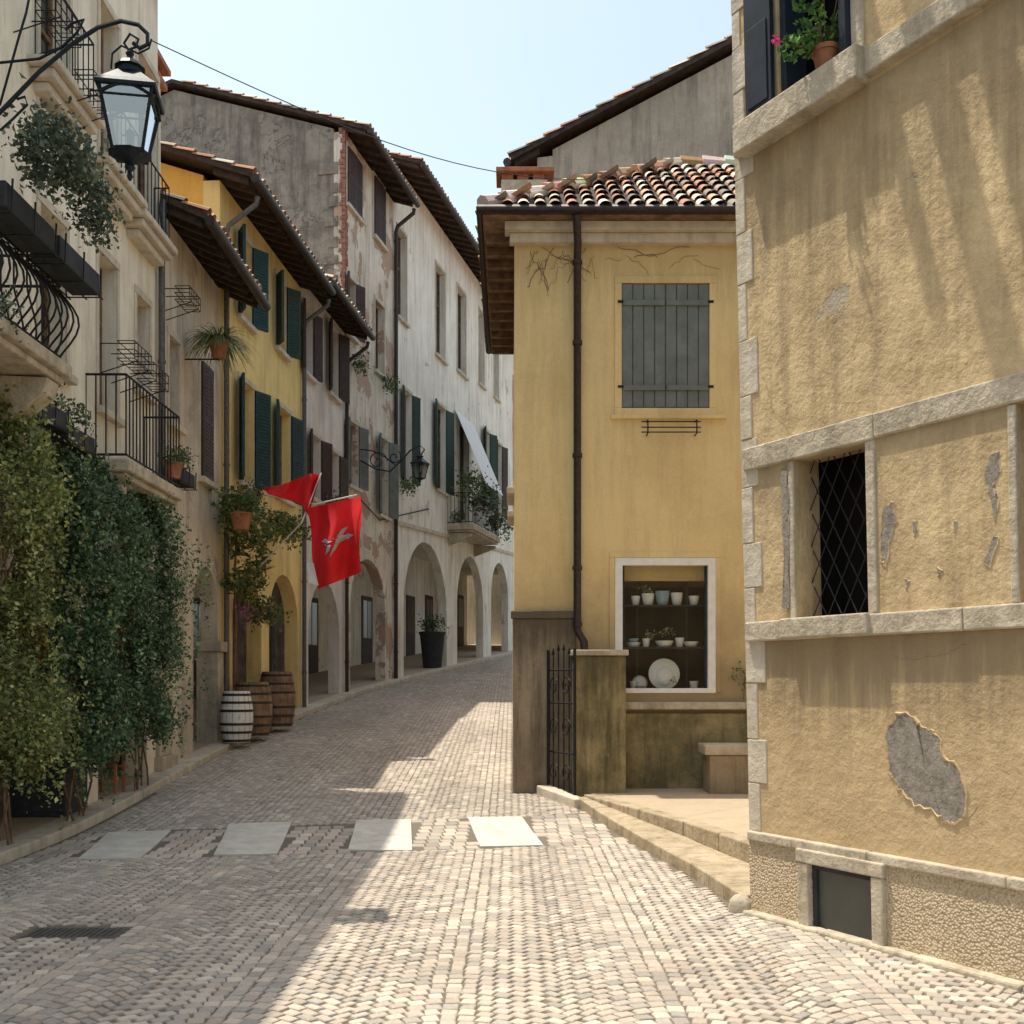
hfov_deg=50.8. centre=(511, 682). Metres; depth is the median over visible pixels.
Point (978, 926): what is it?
plinth
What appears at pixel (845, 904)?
basement pane
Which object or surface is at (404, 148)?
overhead cable
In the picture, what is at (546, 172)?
chimney cap
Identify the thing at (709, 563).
shop window frame
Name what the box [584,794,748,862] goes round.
terrace kerb
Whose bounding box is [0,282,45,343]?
balcony shrub
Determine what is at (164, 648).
climbing ivy
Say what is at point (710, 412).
window trim
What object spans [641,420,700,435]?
iron rack
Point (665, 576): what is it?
body
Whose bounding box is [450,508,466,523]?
window flower box
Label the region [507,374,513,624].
stone sills
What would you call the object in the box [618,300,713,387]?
hinges
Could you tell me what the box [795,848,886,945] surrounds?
basement stone frame
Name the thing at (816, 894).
basement window frame
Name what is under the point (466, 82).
sky
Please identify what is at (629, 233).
cornice
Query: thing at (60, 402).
trough seedlings
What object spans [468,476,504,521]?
balcony plants
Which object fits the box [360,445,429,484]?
street lantern
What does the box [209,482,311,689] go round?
grape vine
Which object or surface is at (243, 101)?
roof boards
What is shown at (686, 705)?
stone ledge
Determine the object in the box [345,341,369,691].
downpipe
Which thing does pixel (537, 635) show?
damp plinth
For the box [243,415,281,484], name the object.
window frames
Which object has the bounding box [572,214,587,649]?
downpipe
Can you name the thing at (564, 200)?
roof boards
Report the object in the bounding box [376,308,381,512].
window frames
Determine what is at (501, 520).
balcony plants
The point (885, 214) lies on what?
walls
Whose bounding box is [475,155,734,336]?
roof tiles
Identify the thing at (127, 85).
street lantern
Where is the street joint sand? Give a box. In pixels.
[0,655,1023,1023]
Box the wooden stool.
[99,751,125,793]
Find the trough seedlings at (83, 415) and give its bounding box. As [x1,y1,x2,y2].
[54,398,97,432]
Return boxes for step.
[578,797,749,902]
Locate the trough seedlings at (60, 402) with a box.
[52,382,65,405]
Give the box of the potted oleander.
[771,0,838,68]
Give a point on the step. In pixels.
(726, 877)
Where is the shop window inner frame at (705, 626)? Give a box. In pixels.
[623,566,706,687]
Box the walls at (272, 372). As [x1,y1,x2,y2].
[203,180,300,707]
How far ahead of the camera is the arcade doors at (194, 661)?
24.47 m
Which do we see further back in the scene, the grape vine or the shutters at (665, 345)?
the grape vine
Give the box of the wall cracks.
[762,377,978,840]
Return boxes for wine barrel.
[220,691,253,742]
[234,682,272,735]
[260,672,295,726]
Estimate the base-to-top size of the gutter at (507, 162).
0.150 m
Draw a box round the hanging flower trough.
[0,178,196,490]
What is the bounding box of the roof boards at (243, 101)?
[161,79,413,203]
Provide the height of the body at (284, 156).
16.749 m
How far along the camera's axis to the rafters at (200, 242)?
16.15 m
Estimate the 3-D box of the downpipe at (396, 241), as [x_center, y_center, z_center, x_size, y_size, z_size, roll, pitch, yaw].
[-2.969,-6.563,29.851,0.638,13.092,0.131,0,0,12]
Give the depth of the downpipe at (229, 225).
17.77 m
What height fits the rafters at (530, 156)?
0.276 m
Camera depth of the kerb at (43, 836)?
13.22 m
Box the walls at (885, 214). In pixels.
[739,0,1023,877]
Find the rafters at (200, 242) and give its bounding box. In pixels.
[166,204,257,308]
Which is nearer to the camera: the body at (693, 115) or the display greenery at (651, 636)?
the display greenery at (651, 636)
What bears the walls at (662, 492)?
on the ground
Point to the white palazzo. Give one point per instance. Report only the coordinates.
(455, 405)
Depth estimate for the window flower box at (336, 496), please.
23.93 m
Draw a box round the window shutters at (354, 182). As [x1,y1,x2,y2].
[347,146,385,342]
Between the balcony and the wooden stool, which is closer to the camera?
the balcony
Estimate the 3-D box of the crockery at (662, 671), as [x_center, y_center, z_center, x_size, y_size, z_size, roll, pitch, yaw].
[1.927,-0.517,13.750,0.928,1.250,0.234,0,0,0]
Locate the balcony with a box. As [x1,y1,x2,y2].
[0,231,79,424]
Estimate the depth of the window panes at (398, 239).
34.79 m
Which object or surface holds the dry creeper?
attached to the walls at (662, 492)
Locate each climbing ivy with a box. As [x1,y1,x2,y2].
[19,433,171,820]
[98,491,213,790]
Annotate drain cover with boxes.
[19,928,130,937]
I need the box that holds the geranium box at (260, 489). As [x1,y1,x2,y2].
[238,477,263,505]
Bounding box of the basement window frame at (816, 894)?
[812,865,871,926]
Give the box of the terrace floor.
[590,789,751,835]
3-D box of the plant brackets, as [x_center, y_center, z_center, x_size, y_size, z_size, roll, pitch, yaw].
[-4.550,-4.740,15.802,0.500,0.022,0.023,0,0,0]
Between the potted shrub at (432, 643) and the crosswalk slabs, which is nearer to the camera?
the crosswalk slabs
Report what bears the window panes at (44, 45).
in the cream townhouse at (127, 432)
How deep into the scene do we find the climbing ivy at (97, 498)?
11.08 m
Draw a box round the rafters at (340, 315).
[311,291,366,339]
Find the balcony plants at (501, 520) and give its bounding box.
[482,507,513,544]
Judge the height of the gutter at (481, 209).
0.116 m
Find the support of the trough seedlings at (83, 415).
in the hanging flower trough
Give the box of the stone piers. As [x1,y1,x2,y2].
[154,641,230,771]
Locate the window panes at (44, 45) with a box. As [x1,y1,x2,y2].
[41,0,140,343]
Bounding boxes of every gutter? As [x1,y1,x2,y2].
[204,214,270,310]
[250,173,335,295]
[330,279,375,340]
[367,127,419,207]
[476,204,735,353]
[503,158,513,166]
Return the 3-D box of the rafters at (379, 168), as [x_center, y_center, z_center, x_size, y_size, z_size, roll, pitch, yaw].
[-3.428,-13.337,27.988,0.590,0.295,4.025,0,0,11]
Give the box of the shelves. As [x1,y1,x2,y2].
[625,582,703,687]
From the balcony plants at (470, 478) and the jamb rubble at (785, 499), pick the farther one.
the balcony plants at (470, 478)
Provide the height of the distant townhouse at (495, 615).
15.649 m
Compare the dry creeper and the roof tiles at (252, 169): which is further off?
the roof tiles at (252, 169)
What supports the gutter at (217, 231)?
attached to the roof boards at (189, 209)
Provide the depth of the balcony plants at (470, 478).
34.80 m
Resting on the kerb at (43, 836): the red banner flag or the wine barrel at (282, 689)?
the wine barrel at (282, 689)
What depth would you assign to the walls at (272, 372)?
19.97 m
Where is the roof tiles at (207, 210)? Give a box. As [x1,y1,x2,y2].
[160,189,266,298]
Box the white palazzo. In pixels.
[308,150,513,676]
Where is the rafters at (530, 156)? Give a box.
[515,148,539,166]
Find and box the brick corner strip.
[338,127,347,336]
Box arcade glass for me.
[193,604,200,658]
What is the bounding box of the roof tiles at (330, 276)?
[326,274,371,330]
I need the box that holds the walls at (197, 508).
[160,218,219,759]
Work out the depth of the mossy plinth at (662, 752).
13.41 m
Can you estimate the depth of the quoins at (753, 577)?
7.39 m
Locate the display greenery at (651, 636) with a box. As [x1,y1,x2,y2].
[645,630,653,639]
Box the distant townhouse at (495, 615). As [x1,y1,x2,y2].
[467,575,500,644]
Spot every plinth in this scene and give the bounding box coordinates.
[511,611,575,793]
[626,713,748,788]
[749,840,1023,981]
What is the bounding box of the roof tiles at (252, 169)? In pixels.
[161,141,331,284]
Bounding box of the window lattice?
[810,449,867,615]
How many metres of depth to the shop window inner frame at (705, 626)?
13.55 m
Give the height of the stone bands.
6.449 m
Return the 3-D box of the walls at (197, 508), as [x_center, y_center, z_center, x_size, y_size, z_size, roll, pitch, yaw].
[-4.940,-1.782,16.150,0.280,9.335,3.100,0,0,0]
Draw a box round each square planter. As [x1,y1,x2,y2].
[7,754,86,816]
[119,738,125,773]
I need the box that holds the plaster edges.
[879,451,1001,825]
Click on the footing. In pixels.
(977, 974)
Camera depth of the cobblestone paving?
7.27 m
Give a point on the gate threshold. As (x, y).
(555, 794)
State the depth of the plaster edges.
6.07 m
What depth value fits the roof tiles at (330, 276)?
23.74 m
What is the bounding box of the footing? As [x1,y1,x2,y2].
[742,909,1023,993]
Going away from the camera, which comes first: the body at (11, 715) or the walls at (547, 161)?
the body at (11, 715)
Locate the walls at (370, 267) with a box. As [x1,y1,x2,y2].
[334,132,393,689]
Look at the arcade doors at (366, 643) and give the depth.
36.57 m
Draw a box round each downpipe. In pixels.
[223,196,330,706]
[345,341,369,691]
[394,208,415,678]
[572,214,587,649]
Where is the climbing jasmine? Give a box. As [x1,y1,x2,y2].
[0,383,119,844]
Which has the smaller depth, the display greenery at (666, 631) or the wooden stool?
the wooden stool
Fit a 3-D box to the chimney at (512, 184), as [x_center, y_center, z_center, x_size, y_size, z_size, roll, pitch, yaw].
[0.195,-6.900,17.150,0.770,2.000,0.500,0,0,0]
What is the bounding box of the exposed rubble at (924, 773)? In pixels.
[881,451,999,822]
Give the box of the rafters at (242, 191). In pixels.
[213,167,325,294]
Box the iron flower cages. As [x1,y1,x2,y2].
[13,0,200,401]
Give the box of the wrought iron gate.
[547,643,575,794]
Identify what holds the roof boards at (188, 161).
on the walls at (325, 416)
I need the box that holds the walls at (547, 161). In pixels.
[537,156,552,166]
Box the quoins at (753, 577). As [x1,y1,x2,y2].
[731,0,766,831]
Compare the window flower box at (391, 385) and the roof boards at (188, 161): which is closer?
the roof boards at (188, 161)
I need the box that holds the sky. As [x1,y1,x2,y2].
[158,0,731,241]
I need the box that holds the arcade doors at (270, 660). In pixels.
[269,599,271,671]
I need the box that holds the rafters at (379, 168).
[342,126,412,206]
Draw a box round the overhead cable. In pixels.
[152,40,734,520]
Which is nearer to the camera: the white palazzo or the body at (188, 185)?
the body at (188, 185)
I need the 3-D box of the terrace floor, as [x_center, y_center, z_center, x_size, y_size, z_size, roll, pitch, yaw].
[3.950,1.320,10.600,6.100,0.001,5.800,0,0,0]
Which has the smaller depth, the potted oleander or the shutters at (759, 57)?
the potted oleander
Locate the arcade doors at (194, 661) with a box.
[193,598,199,697]
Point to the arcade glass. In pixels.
(198, 610)
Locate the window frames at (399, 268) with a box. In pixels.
[398,236,463,520]
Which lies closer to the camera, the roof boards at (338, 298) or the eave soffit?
the eave soffit
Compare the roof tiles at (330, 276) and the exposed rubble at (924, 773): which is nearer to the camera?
the exposed rubble at (924, 773)
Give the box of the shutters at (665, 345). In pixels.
[622,284,708,407]
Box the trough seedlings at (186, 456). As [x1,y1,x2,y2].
[171,441,198,471]
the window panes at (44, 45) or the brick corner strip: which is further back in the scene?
the brick corner strip
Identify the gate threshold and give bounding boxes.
[537,785,579,808]
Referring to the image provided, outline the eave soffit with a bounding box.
[482,214,735,353]
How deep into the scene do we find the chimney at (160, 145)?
16.25 m
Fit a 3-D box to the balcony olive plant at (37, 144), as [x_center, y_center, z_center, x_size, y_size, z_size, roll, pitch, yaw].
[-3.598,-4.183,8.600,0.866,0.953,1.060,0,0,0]
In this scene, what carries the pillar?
on the ground
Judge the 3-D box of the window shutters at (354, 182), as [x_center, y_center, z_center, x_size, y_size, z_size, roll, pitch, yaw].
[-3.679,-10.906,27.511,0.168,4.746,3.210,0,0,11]
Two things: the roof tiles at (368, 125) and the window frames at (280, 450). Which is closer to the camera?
the window frames at (280, 450)
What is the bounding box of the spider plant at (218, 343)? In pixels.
[183,322,256,375]
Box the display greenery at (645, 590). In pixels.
[638,585,653,592]
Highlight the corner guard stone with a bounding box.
[728,894,750,913]
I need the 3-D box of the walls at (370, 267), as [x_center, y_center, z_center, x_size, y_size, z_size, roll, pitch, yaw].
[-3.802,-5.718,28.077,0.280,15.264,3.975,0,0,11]
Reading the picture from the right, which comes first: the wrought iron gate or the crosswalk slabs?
the wrought iron gate
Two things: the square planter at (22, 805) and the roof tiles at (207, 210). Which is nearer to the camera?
the square planter at (22, 805)
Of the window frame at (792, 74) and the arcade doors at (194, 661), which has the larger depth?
the arcade doors at (194, 661)
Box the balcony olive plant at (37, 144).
[0,72,115,223]
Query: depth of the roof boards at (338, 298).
24.52 m
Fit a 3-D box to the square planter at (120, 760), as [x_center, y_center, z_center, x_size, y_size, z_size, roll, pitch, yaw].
[-5.026,0.952,14.355,0.360,0.533,0.360,0,0,0]
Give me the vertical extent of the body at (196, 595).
12.146 m
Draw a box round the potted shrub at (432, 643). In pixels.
[417,613,448,667]
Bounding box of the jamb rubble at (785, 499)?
[780,469,789,609]
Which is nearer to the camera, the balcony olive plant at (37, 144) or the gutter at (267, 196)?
the balcony olive plant at (37, 144)
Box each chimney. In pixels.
[160,89,160,186]
[501,180,547,190]
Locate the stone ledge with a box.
[626,702,746,708]
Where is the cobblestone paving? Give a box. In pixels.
[0,654,1023,1023]
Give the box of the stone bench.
[698,743,748,793]
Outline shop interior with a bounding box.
[625,587,703,687]
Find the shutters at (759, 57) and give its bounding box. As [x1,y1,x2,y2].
[743,0,774,115]
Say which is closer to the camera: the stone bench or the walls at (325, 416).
the stone bench
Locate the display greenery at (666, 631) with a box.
[653,627,677,637]
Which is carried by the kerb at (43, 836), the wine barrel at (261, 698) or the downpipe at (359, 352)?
the wine barrel at (261, 698)
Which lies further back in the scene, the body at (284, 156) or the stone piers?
the body at (284, 156)
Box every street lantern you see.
[0,0,164,180]
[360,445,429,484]
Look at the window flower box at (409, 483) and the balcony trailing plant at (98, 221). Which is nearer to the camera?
the balcony trailing plant at (98, 221)
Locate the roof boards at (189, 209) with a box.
[160,193,259,304]
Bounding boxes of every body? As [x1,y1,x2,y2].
[9,589,36,735]
[37,163,206,717]
[161,90,361,688]
[194,581,276,597]
[553,55,733,181]
[625,566,703,586]
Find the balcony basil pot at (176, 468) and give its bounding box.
[157,440,185,479]
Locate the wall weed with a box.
[728,661,746,698]
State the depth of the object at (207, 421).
16.74 m
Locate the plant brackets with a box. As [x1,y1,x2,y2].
[185,358,218,359]
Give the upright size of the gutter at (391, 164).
0.150 m
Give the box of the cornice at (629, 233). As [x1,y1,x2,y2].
[505,221,736,245]
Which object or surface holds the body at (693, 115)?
on the ground
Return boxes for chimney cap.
[158,49,170,91]
[496,167,553,193]
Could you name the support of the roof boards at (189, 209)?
attached to the walls at (272, 372)
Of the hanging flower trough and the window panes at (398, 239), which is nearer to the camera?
the hanging flower trough
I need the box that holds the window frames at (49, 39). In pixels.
[41,0,143,404]
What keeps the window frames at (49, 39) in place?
in the cream townhouse at (127, 432)
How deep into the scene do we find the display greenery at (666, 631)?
13.76 m
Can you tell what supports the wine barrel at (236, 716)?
on the kerb at (43, 836)
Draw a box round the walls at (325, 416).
[296,282,344,706]
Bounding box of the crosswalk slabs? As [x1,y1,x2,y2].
[78,816,542,859]
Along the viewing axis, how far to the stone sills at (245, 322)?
19.44 m
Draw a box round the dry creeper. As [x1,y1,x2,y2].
[526,246,716,295]
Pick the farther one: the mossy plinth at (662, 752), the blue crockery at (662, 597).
the blue crockery at (662, 597)
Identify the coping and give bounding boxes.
[569,650,628,656]
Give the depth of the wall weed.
13.39 m
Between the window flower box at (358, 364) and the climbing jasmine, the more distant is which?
the window flower box at (358, 364)
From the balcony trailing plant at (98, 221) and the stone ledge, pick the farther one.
the stone ledge
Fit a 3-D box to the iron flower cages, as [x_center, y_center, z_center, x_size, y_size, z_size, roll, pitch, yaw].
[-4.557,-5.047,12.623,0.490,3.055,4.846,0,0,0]
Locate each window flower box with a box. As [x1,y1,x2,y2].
[322,487,344,503]
[351,347,374,376]
[381,369,400,394]
[399,476,418,499]
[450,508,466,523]
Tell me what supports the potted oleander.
on the stone bands
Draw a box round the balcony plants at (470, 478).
[452,460,493,510]
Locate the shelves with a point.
(686, 606)
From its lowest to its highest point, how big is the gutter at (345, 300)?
0.150 m
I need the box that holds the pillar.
[571,656,625,796]
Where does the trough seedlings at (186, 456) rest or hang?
in the hanging flower trough
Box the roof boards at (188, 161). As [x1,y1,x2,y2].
[161,144,326,290]
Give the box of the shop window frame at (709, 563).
[615,558,715,692]
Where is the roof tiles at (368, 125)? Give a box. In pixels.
[181,80,417,199]
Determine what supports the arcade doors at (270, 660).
attached to the body at (284, 156)
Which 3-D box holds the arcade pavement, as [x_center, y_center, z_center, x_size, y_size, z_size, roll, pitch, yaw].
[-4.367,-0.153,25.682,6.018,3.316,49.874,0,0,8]
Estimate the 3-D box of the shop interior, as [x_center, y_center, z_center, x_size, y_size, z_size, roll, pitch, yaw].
[1.919,-0.712,14.268,1.559,2.269,0.965,0,0,0]
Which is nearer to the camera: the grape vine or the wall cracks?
the wall cracks
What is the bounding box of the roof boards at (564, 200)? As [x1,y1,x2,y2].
[512,166,734,203]
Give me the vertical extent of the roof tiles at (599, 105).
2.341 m
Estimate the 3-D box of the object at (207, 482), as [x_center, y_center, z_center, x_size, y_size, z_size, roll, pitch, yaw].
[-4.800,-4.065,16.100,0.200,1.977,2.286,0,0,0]
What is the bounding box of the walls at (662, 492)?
[514,246,746,712]
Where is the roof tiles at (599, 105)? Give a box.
[507,34,731,165]
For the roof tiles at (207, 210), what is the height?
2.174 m
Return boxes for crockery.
[627,592,698,687]
[629,591,669,687]
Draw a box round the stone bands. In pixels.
[732,0,1023,891]
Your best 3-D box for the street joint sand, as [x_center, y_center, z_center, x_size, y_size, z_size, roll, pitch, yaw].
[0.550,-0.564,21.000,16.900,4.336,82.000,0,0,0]
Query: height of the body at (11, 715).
11.225 m
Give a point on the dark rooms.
(849, 539)
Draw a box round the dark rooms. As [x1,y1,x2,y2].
[805,0,868,615]
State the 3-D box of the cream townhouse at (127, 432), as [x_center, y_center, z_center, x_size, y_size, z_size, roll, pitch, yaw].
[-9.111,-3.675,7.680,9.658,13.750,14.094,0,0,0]
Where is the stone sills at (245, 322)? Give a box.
[236,223,295,507]
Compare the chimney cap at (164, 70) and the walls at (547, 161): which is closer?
the chimney cap at (164, 70)
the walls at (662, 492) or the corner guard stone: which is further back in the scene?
the walls at (662, 492)
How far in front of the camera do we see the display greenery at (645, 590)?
13.74 m
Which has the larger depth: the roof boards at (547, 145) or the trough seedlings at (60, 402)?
the roof boards at (547, 145)
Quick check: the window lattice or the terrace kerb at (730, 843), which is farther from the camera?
the terrace kerb at (730, 843)
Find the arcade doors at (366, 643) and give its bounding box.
[308,594,463,673]
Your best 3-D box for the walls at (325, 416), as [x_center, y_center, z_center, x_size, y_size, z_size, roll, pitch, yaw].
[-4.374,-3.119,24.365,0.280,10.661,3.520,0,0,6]
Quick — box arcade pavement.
[0,644,506,840]
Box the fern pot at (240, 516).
[217,481,267,530]
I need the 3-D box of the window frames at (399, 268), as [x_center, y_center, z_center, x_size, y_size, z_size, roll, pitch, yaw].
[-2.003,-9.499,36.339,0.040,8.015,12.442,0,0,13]
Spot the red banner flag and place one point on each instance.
(335, 530)
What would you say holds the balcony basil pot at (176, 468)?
on the cream townhouse at (127, 432)
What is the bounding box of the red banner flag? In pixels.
[251,473,361,588]
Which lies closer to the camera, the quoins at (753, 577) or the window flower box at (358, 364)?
the quoins at (753, 577)
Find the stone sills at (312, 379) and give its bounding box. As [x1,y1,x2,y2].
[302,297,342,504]
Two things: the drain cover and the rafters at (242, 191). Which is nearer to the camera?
the drain cover
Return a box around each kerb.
[0,650,512,864]
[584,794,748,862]
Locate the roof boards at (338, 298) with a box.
[312,278,367,336]
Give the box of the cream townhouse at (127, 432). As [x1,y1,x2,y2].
[0,0,182,804]
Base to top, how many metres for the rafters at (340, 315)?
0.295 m
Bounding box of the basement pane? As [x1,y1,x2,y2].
[819,870,871,939]
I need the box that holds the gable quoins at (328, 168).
[318,162,337,281]
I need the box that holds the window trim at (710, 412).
[609,276,725,691]
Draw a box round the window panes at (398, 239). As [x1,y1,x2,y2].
[398,239,461,512]
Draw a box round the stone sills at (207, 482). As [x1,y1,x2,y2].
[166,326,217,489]
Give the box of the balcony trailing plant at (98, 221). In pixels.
[52,151,125,256]
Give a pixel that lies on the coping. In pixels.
(602, 652)
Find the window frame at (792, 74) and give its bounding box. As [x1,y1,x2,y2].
[779,0,850,92]
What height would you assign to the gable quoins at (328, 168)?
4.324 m
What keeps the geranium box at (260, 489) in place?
attached to the walls at (272, 372)
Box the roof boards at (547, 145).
[511,37,732,166]

